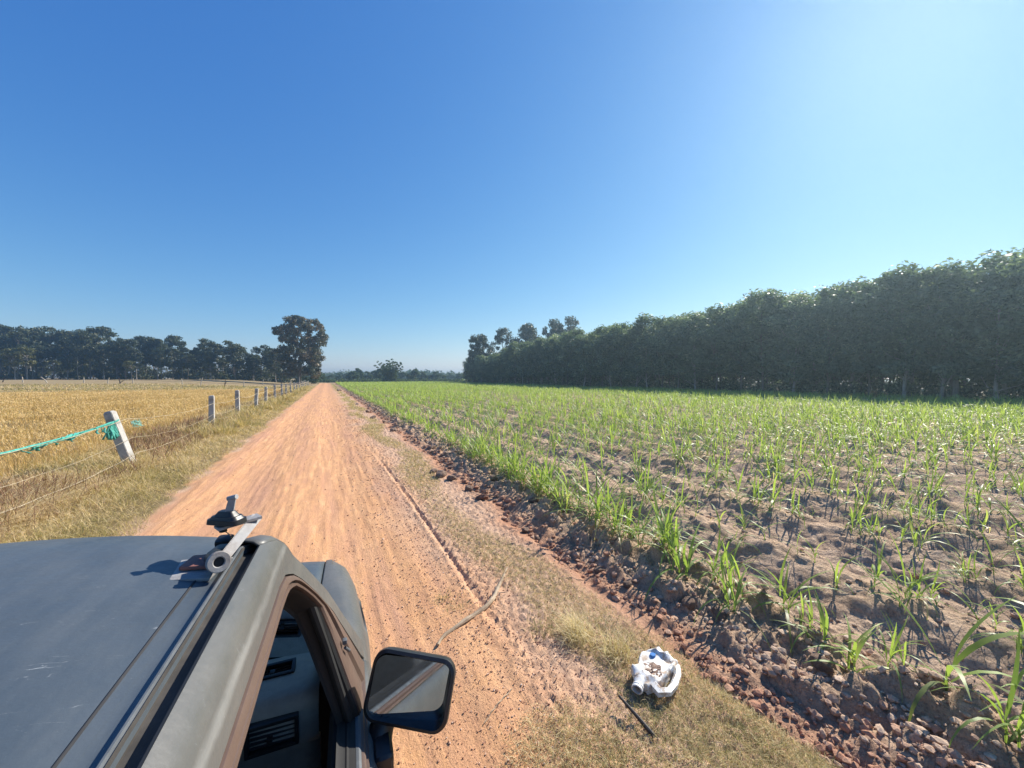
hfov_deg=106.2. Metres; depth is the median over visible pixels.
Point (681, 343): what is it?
tree
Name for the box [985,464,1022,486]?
sugarcane plant
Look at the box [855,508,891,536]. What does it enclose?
sugarcane plant
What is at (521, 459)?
sugarcane plant
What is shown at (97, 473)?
fence wire
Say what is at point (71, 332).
tree
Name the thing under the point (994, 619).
sugarcane plant
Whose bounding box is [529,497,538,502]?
dirt clod
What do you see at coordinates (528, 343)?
tree
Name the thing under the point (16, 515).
fallen straw
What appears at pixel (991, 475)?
sugarcane plant
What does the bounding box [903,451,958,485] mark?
sugarcane plant
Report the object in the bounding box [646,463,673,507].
sugarcane plant
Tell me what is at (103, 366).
tree
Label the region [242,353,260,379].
tree
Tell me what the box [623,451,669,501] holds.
sugarcane plant
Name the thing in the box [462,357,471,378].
tree
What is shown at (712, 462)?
sugarcane plant
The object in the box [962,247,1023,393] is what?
tree
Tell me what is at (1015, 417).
sugarcane crop
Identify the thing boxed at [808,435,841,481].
sugarcane plant
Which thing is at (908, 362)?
tree
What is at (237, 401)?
fence post
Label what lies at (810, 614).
sugarcane plant
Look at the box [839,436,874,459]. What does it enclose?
sugarcane plant
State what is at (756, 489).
sugarcane plant
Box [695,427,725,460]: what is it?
sugarcane plant
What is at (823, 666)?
dirt clod
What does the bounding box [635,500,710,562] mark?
sugarcane plant
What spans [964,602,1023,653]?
sugarcane plant
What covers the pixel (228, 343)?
tree
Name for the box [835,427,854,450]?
sugarcane plant
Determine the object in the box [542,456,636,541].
sugarcane plant
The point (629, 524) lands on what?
sugarcane plant
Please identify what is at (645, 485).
sugarcane plant
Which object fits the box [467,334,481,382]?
tree
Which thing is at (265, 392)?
fence post
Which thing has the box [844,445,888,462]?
sugarcane plant
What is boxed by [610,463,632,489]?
sugarcane plant
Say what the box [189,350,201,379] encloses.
tree
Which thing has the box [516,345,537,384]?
tree
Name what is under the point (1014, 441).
sugarcane plant
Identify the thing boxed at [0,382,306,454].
fence wire
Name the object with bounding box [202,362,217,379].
tree
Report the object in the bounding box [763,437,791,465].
sugarcane plant
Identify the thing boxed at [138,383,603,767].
dirt road
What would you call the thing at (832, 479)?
sugarcane plant
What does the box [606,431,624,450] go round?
sugarcane plant
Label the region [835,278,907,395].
tree
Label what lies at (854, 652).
sugarcane plant
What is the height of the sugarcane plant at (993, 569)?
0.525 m
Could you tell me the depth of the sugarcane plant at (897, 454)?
8.36 m
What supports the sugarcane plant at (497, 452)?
on the ploughed field
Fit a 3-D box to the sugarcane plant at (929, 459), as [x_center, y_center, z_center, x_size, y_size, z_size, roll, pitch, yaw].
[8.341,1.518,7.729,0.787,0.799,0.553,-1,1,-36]
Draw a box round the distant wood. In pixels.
[214,368,462,379]
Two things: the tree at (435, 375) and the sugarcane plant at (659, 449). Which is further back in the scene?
the tree at (435, 375)
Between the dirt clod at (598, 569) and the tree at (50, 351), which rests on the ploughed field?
the dirt clod at (598, 569)
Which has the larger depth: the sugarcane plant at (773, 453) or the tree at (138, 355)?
the tree at (138, 355)
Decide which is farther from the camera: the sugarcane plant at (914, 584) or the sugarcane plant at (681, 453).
the sugarcane plant at (681, 453)
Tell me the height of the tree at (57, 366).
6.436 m
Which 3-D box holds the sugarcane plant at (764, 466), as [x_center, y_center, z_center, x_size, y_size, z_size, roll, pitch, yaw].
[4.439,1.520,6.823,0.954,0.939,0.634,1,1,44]
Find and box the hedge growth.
[304,378,471,382]
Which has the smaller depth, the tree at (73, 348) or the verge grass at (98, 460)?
the verge grass at (98, 460)
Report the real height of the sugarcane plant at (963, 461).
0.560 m
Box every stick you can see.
[437,566,507,645]
[484,689,511,722]
[618,695,654,737]
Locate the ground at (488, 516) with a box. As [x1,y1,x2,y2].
[0,378,1017,767]
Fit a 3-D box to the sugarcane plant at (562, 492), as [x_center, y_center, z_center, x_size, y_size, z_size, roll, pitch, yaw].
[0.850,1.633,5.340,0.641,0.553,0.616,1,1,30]
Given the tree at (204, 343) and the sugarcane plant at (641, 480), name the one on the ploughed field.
the sugarcane plant at (641, 480)
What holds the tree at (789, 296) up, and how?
on the ground at (488, 516)
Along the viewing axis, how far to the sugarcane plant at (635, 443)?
9.90 m
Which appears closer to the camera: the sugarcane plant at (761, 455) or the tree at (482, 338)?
the sugarcane plant at (761, 455)
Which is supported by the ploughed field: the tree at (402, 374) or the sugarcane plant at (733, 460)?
the sugarcane plant at (733, 460)
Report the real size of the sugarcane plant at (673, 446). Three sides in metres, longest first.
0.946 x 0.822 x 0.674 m
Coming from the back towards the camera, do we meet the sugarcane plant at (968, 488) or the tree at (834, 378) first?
the tree at (834, 378)
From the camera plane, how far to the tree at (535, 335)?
138.59 m
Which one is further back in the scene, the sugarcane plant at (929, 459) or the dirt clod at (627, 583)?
the sugarcane plant at (929, 459)
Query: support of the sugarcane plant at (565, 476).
on the ploughed field
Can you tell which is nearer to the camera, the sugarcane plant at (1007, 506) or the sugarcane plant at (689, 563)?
the sugarcane plant at (689, 563)
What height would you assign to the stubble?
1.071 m
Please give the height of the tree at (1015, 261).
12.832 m
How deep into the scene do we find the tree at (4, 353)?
114.46 m
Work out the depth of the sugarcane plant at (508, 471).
7.04 m
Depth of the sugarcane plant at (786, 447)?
9.03 m
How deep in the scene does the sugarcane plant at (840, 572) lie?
3.55 m
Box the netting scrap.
[131,419,143,426]
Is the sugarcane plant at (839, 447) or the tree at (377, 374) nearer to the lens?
the sugarcane plant at (839, 447)
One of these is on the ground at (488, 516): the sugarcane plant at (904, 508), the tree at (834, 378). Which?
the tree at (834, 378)
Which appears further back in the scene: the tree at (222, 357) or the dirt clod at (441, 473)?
the tree at (222, 357)
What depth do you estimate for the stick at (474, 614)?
3.16 m
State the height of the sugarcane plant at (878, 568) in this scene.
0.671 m
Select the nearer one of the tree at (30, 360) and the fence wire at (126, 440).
the fence wire at (126, 440)
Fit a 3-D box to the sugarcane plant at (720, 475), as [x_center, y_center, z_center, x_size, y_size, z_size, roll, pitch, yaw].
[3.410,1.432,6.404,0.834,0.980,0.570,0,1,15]
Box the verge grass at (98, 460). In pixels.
[0,385,314,543]
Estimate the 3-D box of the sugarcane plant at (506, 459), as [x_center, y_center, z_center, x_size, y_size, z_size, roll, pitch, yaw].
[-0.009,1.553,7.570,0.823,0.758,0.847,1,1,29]
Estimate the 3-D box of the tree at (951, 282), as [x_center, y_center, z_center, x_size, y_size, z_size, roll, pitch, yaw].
[37.957,-4.598,34.034,6.609,12.719,6.014,0,1,17]
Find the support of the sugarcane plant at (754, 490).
on the ploughed field
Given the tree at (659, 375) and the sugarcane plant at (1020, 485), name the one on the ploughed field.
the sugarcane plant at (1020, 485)
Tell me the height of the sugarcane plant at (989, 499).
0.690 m
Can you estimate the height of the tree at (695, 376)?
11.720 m
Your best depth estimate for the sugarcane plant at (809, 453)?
8.50 m
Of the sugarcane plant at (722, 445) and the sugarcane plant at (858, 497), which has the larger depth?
the sugarcane plant at (722, 445)
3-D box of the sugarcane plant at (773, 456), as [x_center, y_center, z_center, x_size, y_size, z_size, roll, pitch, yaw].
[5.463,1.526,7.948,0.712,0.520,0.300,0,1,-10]
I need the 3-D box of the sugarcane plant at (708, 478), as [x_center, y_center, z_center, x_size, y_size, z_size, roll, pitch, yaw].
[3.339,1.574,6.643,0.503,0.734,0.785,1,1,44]
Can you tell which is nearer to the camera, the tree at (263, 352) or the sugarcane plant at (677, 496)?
the sugarcane plant at (677, 496)
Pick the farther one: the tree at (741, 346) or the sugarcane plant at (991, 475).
the tree at (741, 346)
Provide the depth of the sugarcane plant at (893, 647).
2.46 m
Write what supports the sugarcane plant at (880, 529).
on the ploughed field
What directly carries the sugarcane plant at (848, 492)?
on the ploughed field
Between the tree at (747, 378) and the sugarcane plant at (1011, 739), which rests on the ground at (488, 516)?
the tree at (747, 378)
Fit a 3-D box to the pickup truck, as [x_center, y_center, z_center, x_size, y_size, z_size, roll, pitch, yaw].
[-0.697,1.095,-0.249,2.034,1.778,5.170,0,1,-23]
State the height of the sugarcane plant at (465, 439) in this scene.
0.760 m
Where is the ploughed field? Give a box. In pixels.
[334,383,1023,767]
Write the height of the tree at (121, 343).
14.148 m
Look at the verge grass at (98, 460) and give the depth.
7.31 m
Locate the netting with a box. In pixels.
[0,419,119,455]
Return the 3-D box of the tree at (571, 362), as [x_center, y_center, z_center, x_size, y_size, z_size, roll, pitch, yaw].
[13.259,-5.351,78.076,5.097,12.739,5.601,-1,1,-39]
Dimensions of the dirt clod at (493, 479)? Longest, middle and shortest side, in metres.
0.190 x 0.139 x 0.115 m
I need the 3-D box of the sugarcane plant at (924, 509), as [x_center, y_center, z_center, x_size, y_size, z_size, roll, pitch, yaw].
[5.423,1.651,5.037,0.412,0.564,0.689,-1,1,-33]
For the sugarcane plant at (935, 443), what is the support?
on the ploughed field
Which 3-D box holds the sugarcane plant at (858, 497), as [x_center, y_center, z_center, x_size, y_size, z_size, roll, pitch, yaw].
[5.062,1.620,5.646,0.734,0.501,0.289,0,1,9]
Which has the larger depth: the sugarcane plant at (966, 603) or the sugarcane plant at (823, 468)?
the sugarcane plant at (823, 468)
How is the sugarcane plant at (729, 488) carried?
on the ploughed field
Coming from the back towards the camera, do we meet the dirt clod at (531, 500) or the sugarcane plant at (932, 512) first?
the dirt clod at (531, 500)
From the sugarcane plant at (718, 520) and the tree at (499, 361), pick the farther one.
the tree at (499, 361)
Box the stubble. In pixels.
[0,383,300,391]
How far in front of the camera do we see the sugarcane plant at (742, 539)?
4.33 m
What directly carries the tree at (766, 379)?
on the ground at (488, 516)
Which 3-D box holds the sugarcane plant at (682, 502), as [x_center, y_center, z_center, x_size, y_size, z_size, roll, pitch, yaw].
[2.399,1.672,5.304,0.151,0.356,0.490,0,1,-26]
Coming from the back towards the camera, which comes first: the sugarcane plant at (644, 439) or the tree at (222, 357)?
the tree at (222, 357)
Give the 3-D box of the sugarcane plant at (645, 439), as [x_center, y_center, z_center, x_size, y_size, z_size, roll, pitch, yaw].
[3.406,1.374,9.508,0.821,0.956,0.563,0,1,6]
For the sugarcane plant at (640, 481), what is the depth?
6.31 m
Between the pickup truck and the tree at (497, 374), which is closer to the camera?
the pickup truck
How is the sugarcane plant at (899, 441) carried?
on the ploughed field
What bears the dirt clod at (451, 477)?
on the ground at (488, 516)
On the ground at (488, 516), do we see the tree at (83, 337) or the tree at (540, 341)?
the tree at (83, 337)
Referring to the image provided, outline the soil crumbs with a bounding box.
[344,390,1023,767]
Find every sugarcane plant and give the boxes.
[448,430,471,448]
[454,432,470,452]
[454,440,488,459]
[458,438,487,458]
[462,433,489,455]
[464,424,494,453]
[464,433,496,464]
[470,443,493,465]
[474,427,492,453]
[474,429,530,466]
[480,433,511,470]
[481,435,505,459]
[484,430,547,486]
[486,455,512,470]
[491,448,521,472]
[493,445,531,476]
[495,451,533,481]
[497,452,529,490]
[503,444,544,471]
[516,461,570,484]
[517,461,562,497]
[521,461,550,495]
[522,446,549,491]
[524,427,556,456]
[527,475,576,499]
[531,439,570,499]
[533,475,595,509]
[541,475,564,494]
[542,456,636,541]
[542,458,614,500]
[549,480,585,514]
[551,434,571,463]
[553,437,578,463]
[570,466,646,523]
[575,449,599,474]
[580,439,595,452]
[581,434,618,481]
[583,487,629,517]
[586,483,647,550]
[586,486,651,540]
[597,478,688,546]
[598,433,632,458]
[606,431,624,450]
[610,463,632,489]
[616,455,659,496]
[619,446,647,469]
[620,493,728,567]
[621,455,675,508]
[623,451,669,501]
[627,464,671,501]
[627,467,665,493]
[630,438,640,451]
[631,422,655,452]
[632,422,663,452]
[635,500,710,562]
[641,438,661,457]
[645,513,722,606]
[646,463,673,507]
[650,507,721,582]
[651,434,666,459]
[655,431,690,464]
[657,472,705,506]
[661,429,699,472]
[661,460,688,478]
[673,452,718,491]
[673,491,701,514]
[675,482,709,515]
[676,482,680,510]
[677,435,694,463]
[688,529,746,589]
[690,433,723,457]
[691,458,723,490]
[691,538,789,619]
[693,549,770,649]
[694,436,703,453]
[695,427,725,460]
[696,441,750,495]
[697,460,735,482]
[701,449,725,475]
[704,436,718,454]
[707,441,743,478]
[708,432,737,455]
[710,506,725,527]
[712,466,761,503]
[718,475,757,502]
[720,522,761,555]
[723,546,842,656]
[724,502,759,529]
[727,468,777,517]
[731,439,754,458]
[732,476,771,501]
[733,497,771,536]
[735,427,763,456]
[744,445,793,485]
[747,511,791,545]
[751,429,779,454]
[753,443,773,463]
[754,437,781,467]
[754,481,803,517]
[758,433,765,452]
[759,470,796,512]
[760,447,778,466]
[761,452,801,486]
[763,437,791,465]
[767,433,792,456]
[769,442,797,471]
[771,434,797,455]
[774,444,806,488]
[776,588,899,672]
[778,464,841,497]
[779,452,792,473]
[780,483,805,524]
[782,532,813,557]
[790,436,811,460]
[790,584,835,652]
[795,440,822,462]
[797,534,827,562]
[800,432,828,465]
[800,463,830,493]
[805,454,829,476]
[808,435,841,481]
[812,422,848,451]
[814,433,845,456]
[819,465,843,501]
[820,462,844,485]
[821,438,849,465]
[821,555,861,594]
[823,453,855,478]
[827,441,879,476]
[829,434,853,457]
[831,492,873,528]
[834,506,879,540]
[834,528,908,589]
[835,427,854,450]
[836,480,886,509]
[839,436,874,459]
[841,612,955,692]
[842,429,890,461]
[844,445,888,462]
[844,479,853,499]
[846,459,866,475]
[847,456,899,487]
[850,555,1023,721]
[851,426,878,450]
[852,479,885,512]
[854,454,911,499]
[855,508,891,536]
[856,537,960,597]
[864,435,888,455]
[864,461,880,495]
[865,548,960,610]
[866,449,896,474]
[867,491,904,514]
[870,553,962,619]
[874,429,909,444]
[874,463,920,491]
[877,514,884,545]
[879,438,913,465]
[886,509,961,552]
[890,489,926,517]
[891,427,939,459]
[892,434,912,447]
[893,459,924,480]
[895,490,963,526]
[897,442,918,468]
[898,480,952,529]
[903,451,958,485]
[904,505,928,528]
[905,442,939,471]
[906,470,948,499]
[907,477,937,495]
[909,515,923,560]
[912,428,947,460]
[919,444,950,472]
[919,501,978,542]
[923,429,949,456]
[929,630,1023,748]
[932,473,955,497]
[941,445,964,468]
[945,431,987,456]
[946,580,1017,631]
[947,546,1000,592]
[950,483,1008,512]
[952,500,991,530]
[955,431,996,461]
[955,443,980,463]
[958,477,982,512]
[959,479,1021,523]
[959,481,1017,513]
[962,469,985,494]
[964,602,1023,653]
[966,522,1023,574]
[967,436,1015,460]
[969,509,990,532]
[971,602,1017,628]
[974,683,1023,744]
[978,478,1002,491]
[981,436,1012,462]
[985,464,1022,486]
[987,458,1002,486]
[987,469,1023,496]
[987,493,1021,512]
[987,519,1022,549]
[993,452,1023,464]
[994,505,1023,537]
[994,551,1023,594]
[1000,432,1023,450]
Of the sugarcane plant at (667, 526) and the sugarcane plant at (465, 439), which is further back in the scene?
the sugarcane plant at (465, 439)
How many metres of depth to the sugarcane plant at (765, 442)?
9.38 m
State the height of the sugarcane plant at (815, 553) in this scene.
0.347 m
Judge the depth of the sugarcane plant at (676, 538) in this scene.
3.90 m
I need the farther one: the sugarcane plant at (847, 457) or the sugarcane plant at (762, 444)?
the sugarcane plant at (762, 444)
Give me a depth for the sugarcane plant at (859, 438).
9.88 m
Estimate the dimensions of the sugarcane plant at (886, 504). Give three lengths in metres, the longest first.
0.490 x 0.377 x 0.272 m
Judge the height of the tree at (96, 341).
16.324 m
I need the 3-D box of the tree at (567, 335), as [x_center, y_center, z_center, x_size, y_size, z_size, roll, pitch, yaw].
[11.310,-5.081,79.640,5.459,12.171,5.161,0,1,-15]
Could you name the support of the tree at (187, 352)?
on the ground at (488, 516)
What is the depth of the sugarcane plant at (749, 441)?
9.64 m
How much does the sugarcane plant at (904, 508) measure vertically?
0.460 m
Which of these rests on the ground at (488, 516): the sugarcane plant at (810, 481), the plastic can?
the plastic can
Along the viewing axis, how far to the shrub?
117.39 m
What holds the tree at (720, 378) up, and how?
on the ground at (488, 516)
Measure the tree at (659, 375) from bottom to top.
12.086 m
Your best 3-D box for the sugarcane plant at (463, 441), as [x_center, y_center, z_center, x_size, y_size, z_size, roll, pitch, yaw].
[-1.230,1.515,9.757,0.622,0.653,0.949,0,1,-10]
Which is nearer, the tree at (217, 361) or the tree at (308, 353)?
the tree at (308, 353)
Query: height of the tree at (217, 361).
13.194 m
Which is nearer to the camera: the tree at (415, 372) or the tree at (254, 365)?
the tree at (254, 365)
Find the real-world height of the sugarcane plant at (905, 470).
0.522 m
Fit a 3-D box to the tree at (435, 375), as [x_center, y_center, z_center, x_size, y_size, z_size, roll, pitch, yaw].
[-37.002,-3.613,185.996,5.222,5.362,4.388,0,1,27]
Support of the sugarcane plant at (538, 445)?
on the ploughed field
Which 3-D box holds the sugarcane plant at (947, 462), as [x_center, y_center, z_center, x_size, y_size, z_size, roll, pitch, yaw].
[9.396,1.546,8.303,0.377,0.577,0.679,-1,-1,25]
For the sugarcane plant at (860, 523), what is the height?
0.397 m
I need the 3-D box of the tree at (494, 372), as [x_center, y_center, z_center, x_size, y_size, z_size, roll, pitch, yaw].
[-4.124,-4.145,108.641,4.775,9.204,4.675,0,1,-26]
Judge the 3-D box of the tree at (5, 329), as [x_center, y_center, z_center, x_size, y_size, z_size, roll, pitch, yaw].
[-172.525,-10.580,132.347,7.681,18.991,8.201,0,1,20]
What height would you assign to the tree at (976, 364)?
12.135 m
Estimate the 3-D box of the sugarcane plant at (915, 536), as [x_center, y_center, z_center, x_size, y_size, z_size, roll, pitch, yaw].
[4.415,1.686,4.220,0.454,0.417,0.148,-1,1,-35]
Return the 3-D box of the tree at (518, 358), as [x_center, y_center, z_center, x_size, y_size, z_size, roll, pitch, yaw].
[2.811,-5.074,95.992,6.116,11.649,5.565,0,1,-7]
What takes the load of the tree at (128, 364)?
on the ground at (488, 516)
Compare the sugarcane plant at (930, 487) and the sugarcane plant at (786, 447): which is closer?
the sugarcane plant at (930, 487)
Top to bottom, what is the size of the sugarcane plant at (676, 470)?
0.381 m
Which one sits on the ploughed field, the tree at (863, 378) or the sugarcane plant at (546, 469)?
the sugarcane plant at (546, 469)
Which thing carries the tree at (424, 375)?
on the ground at (488, 516)
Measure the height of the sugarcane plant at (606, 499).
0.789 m
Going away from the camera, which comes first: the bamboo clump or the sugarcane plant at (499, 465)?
the sugarcane plant at (499, 465)
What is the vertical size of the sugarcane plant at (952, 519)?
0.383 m
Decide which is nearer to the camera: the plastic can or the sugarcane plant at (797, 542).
the plastic can
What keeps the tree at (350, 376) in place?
on the ground at (488, 516)
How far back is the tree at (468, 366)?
122.63 m
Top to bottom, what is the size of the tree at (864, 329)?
11.648 m
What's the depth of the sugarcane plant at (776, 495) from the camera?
5.64 m
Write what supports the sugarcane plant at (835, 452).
on the ploughed field
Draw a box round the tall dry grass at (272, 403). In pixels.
[169,385,309,437]
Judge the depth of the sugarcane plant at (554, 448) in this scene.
8.73 m
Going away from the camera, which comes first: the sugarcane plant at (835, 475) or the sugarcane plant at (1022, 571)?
the sugarcane plant at (1022, 571)
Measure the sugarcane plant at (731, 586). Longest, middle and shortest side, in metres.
0.724 x 0.524 x 0.516 m
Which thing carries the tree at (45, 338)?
on the ground at (488, 516)
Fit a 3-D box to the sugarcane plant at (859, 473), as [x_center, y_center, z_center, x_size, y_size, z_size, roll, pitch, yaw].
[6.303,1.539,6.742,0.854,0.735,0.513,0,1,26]
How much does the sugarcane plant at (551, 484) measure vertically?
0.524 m
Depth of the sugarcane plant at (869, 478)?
6.52 m
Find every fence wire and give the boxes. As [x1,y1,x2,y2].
[0,378,275,384]
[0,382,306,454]
[0,383,308,487]
[0,397,275,513]
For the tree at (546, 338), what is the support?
on the ground at (488, 516)
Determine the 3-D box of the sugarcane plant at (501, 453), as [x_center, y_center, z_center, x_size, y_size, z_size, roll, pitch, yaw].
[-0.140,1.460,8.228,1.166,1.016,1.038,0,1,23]
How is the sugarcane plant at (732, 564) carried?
on the ploughed field
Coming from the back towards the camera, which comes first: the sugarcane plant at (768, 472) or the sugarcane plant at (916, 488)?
the sugarcane plant at (768, 472)
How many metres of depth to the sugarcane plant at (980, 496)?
5.51 m
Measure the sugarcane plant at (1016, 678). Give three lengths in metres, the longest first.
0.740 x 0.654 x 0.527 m
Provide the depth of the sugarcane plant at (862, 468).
7.60 m
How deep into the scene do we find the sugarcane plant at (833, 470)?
7.12 m
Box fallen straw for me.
[0,469,129,532]
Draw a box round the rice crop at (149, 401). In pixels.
[0,388,280,479]
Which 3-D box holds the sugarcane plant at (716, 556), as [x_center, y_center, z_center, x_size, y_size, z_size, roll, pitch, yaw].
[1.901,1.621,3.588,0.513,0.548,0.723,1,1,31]
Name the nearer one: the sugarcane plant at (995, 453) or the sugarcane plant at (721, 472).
the sugarcane plant at (721, 472)
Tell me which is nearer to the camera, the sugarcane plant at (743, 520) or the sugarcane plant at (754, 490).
the sugarcane plant at (743, 520)
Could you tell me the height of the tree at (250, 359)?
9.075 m
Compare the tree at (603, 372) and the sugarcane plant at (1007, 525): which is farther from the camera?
the tree at (603, 372)
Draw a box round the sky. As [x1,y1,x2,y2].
[0,0,1023,378]
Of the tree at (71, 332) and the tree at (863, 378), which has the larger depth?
the tree at (71, 332)
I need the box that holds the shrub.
[301,362,324,383]
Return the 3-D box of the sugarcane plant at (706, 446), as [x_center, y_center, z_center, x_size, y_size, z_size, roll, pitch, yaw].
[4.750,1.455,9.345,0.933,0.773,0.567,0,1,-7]
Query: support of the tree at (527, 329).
on the ground at (488, 516)
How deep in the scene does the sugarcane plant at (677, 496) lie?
5.68 m
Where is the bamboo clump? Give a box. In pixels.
[373,359,403,381]
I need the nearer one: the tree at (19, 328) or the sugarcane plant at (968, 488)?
the sugarcane plant at (968, 488)
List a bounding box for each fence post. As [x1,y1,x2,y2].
[103,411,134,463]
[208,395,214,422]
[235,390,239,411]
[254,388,258,404]
[264,387,266,401]
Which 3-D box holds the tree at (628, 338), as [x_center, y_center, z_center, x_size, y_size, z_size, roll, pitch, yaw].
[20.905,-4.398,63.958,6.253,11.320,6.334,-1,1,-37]
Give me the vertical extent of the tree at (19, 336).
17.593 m
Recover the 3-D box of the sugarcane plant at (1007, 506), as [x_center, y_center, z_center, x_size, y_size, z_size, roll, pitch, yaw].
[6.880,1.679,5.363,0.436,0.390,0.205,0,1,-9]
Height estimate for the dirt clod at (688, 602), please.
0.095 m
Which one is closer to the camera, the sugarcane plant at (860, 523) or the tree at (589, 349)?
the sugarcane plant at (860, 523)
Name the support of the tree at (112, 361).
on the ground at (488, 516)
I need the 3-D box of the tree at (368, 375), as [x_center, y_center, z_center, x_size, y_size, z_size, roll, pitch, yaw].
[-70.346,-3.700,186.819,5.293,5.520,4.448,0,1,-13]
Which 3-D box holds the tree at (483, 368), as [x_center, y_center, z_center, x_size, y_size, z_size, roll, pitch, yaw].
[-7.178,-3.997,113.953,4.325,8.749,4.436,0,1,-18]
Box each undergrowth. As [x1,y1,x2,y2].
[0,361,305,382]
[461,371,1023,400]
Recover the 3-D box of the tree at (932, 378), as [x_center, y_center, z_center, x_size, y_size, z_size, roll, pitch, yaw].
[40.172,-4.598,34.936,6.832,12.730,6.978,0,1,16]
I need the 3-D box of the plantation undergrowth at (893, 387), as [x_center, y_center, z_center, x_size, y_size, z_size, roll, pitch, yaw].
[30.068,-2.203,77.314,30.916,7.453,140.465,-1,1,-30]
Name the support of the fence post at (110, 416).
on the ground at (488, 516)
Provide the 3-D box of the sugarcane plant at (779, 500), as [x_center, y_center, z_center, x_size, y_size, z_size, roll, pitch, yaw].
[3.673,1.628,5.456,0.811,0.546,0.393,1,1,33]
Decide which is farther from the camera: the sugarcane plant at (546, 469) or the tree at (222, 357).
the tree at (222, 357)
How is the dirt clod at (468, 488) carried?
on the ground at (488, 516)
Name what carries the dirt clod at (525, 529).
on the ploughed field
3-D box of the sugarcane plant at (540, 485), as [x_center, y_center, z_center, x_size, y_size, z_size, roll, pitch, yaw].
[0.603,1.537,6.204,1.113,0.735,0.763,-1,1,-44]
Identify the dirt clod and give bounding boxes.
[436,470,446,477]
[447,475,456,480]
[465,485,471,491]
[475,494,488,499]
[490,476,497,480]
[522,527,528,532]
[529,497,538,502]
[594,566,604,573]
[623,580,631,587]
[681,596,694,609]
[712,605,726,620]
[809,653,834,672]
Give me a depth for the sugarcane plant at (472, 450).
8.79 m
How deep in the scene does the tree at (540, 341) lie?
88.34 m
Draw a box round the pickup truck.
[0,494,455,767]
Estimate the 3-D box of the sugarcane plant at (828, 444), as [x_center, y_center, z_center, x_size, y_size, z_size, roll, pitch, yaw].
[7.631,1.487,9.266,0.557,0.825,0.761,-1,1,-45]
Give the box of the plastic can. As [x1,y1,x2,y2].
[631,647,680,697]
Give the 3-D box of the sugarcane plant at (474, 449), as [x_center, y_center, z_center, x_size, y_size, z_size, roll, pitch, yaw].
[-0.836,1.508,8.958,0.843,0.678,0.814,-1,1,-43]
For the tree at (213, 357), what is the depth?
126.91 m
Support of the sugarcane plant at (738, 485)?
on the ploughed field
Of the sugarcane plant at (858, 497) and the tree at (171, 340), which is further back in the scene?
the tree at (171, 340)
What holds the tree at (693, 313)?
on the ground at (488, 516)
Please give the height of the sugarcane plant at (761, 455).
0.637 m
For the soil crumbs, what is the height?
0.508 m
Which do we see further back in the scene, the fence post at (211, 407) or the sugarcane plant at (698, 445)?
the fence post at (211, 407)
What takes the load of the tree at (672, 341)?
on the ground at (488, 516)
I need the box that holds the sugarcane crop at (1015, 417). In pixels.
[335,381,1023,605]
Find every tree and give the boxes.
[0,325,17,379]
[0,329,36,379]
[0,330,5,377]
[0,348,25,379]
[6,346,37,379]
[8,325,45,376]
[14,344,44,379]
[24,333,58,372]
[28,326,74,377]
[33,345,57,379]
[42,360,64,379]
[53,335,84,379]
[56,329,84,358]
[66,344,92,379]
[70,329,107,378]
[73,326,122,372]
[75,336,100,378]
[87,344,113,379]
[102,344,130,379]
[110,338,143,379]
[113,346,135,372]
[122,360,137,379]
[129,349,144,379]
[132,335,155,378]
[136,340,169,379]
[143,338,165,379]
[150,348,167,379]
[162,347,183,379]
[163,334,186,370]
[176,347,187,377]
[179,354,196,379]
[185,349,198,367]
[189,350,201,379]
[193,338,221,360]
[197,347,216,379]
[202,351,216,379]
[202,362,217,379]
[210,343,226,379]
[216,346,227,372]
[218,340,246,374]
[223,346,248,379]
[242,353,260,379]
[245,355,260,371]
[247,357,261,380]
[250,345,270,379]
[261,348,281,378]
[265,350,280,382]
[271,315,329,383]
[335,373,342,379]
[346,371,359,380]
[357,370,364,379]
[363,371,372,378]
[374,368,383,378]
[398,372,406,378]
[408,369,419,379]
[416,371,427,379]
[431,371,441,379]
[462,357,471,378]
[466,364,473,379]
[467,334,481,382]
[469,357,478,379]
[470,334,494,359]
[474,355,486,380]
[481,357,490,381]
[485,353,494,380]
[488,353,500,380]
[491,327,515,354]
[491,352,507,381]
[495,348,513,381]
[502,348,516,378]
[504,341,520,383]
[511,322,536,344]
[512,341,527,383]
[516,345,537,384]
[519,326,539,342]
[520,340,540,382]
[529,336,546,380]
[539,336,549,379]
[540,334,564,385]
[542,319,562,336]
[551,340,570,384]
[555,331,575,383]
[559,316,578,332]
[564,327,587,381]
[571,334,598,386]
[576,332,600,387]
[582,324,611,386]
[592,329,625,386]
[603,321,632,386]
[618,325,653,386]
[627,312,662,386]
[640,315,678,388]
[646,324,671,384]
[652,316,700,388]
[657,314,684,387]
[667,316,699,389]
[671,311,715,389]
[684,303,743,390]
[685,310,705,320]
[688,314,720,382]
[697,309,738,381]
[712,301,767,391]
[713,305,762,381]
[730,288,793,392]
[738,369,763,386]
[742,305,789,385]
[758,289,818,383]
[765,290,827,391]
[785,292,841,394]
[799,283,861,395]
[818,276,879,393]
[820,297,850,391]
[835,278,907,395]
[839,289,893,394]
[854,260,956,397]
[854,293,916,396]
[862,282,948,395]
[887,257,987,399]
[903,261,1001,398]
[908,296,1004,398]
[938,263,1023,401]
[946,287,1001,386]
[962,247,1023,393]
[984,250,1023,376]

